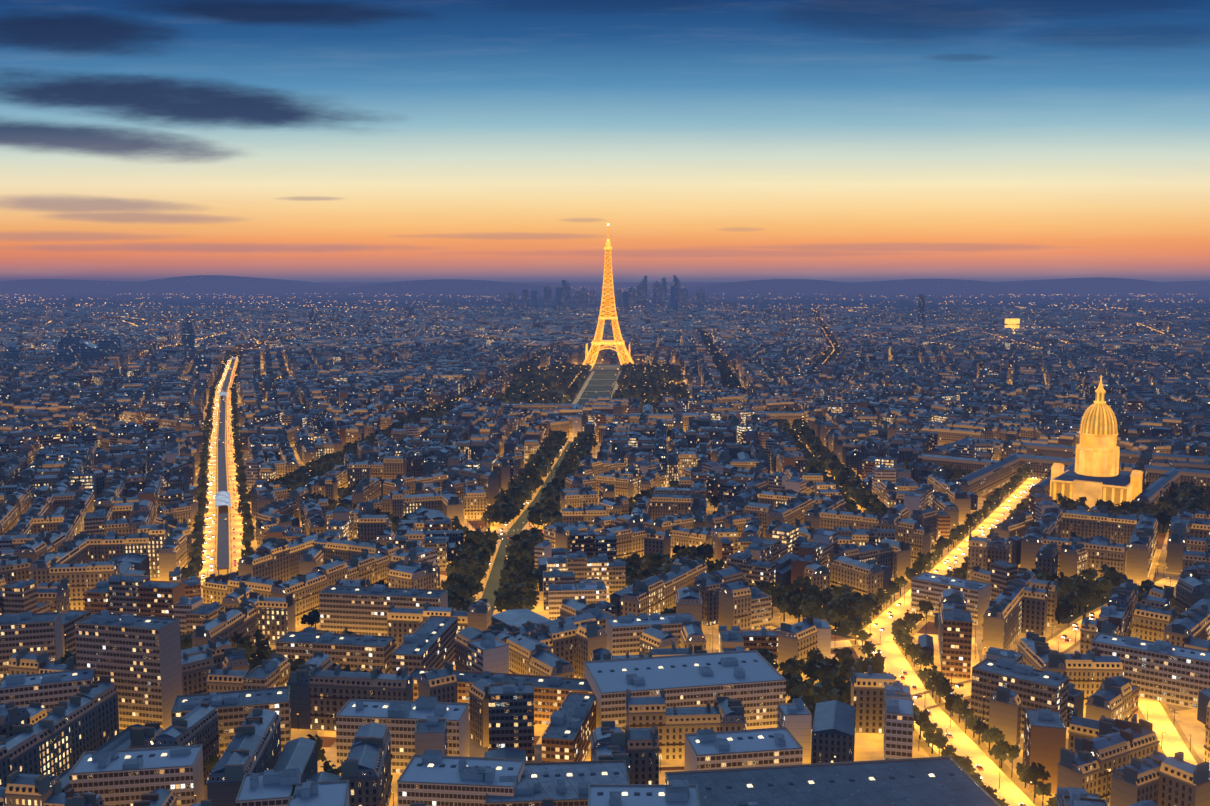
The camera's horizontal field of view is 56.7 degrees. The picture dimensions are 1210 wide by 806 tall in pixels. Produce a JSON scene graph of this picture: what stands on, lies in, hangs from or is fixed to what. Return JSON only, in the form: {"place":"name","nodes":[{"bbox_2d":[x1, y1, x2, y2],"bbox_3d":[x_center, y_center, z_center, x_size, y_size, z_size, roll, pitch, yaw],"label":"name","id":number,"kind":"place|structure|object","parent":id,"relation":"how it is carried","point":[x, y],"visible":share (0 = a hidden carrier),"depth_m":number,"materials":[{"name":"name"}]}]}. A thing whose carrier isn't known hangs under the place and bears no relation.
{"place":"outdoors","nodes":[
{"label":"outdoors","id":0,"kind":"place"},
{"bbox_2d":[0,282,1209,799],"bbox_3d":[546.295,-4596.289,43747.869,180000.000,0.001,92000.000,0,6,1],"label":"ground","id":1,"kind":"structure","parent":0,"point":[722,300],"depth_m":11685.76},
{"bbox_2d":[215,357,236,574],"bbox_3d":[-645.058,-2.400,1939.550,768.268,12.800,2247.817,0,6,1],"label":"metro viaduct","id":2,"kind":"object","parent":1,"relation":"on","point":[222,500],"visible":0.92,"depth_m":1067.96,"materials":[{"name":"grey concrete"}]},
{"bbox_2d":[0,287,1208,805],"bbox_3d":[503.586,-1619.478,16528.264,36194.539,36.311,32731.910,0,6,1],"label":"street lamps","id":3,"kind":"object","parent":1,"relation":"on","point":[596,457],"visible":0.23,"depth_m":1512.00,"materials":[{"name":"yellow"}]},
{"bbox_2d":[0,306,1209,805],"bbox_3d":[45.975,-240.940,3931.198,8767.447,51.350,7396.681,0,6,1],"label":"city buildings","id":4,"kind":"structure","parent":1,"relation":"on","point":[602,676],"depth_m":776.21,"materials":[{"name":"stone"}]},
{"bbox_2d":[4,275,1209,431],"bbox_3d":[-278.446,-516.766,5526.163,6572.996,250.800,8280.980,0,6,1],"label":"skyscrapers","id":5,"kind":"structure","parent":1,"relation":"on","point":[69,345],"depth_m":6371.13,"materials":[{"name":"grey glass"}]},
{"bbox_2d":[582,224,633,367],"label":"eiffel tower","id":6,"kind":"structure","parent":1,"relation":"on","point":[607,307],"depth_m":2740.53,"materials":[{"name":"iron"},{"name":"metal"}]},
{"bbox_2d":[60,310,1209,805],"bbox_3d":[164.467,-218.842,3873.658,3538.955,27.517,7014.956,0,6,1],"label":"trees","id":7,"kind":"object","parent":1,"relation":"on","point":[466,570],"visible":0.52,"depth_m":863.50,"materials":[{"name":"green plant"}]},
{"bbox_2d":[201,329,1094,805],"bbox_3d":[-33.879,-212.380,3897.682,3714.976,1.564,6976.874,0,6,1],"label":"cars","id":8,"kind":"object","parent":1,"relation":"on","point":[949,735],"visible":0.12,"depth_m":898.89,"materials":[{"name":"paint"}]},
{"bbox_2d":[1005,318,1019,327],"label":"arc de triomphe","id":9,"kind":"object","parent":1,"relation":"on","point":[1012,322],"visible":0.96,"depth_m":4430.28,"materials":[{"name":"brown stone"}]},
{"bbox_2d":[1050,376,1142,510],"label":"domed building","id":10,"kind":"structure","parent":1,"relation":"on","point":[1093,474],"depth_m":1037.47,"materials":[{"name":"yellow stone"}]},
{"bbox_2d":[0,275,1209,293],"bbox_3d":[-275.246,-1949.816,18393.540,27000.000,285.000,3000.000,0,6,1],"label":"horizon hills","id":11,"kind":"structure","parent":0,"point":[209,284],"depth_m":17063.20,"materials":[{"name":"blue"}]},
{"bbox_2d":[0,0,1209,281],"label":"sky","id":12,"kind":"structure","parent":0,"point":[141,140],"materials":[{"name":"blue"}]},
{"bbox_2d":[201,328,1174,797],"bbox_3d":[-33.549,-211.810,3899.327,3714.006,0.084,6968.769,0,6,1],"label":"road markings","id":13,"kind":"object","parent":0,"point":[877,638],"visible":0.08,"depth_m":696.24,"materials":[{"name":"white paint"}]},
{"bbox_2d":[338,364,1168,682],"bbox_3d":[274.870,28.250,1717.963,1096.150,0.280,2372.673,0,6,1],"label":"park ground","id":14,"kind":"structure","parent":0,"point":[594,384],"depth_m":1019.20,"materials":[{"name":"green plant"}]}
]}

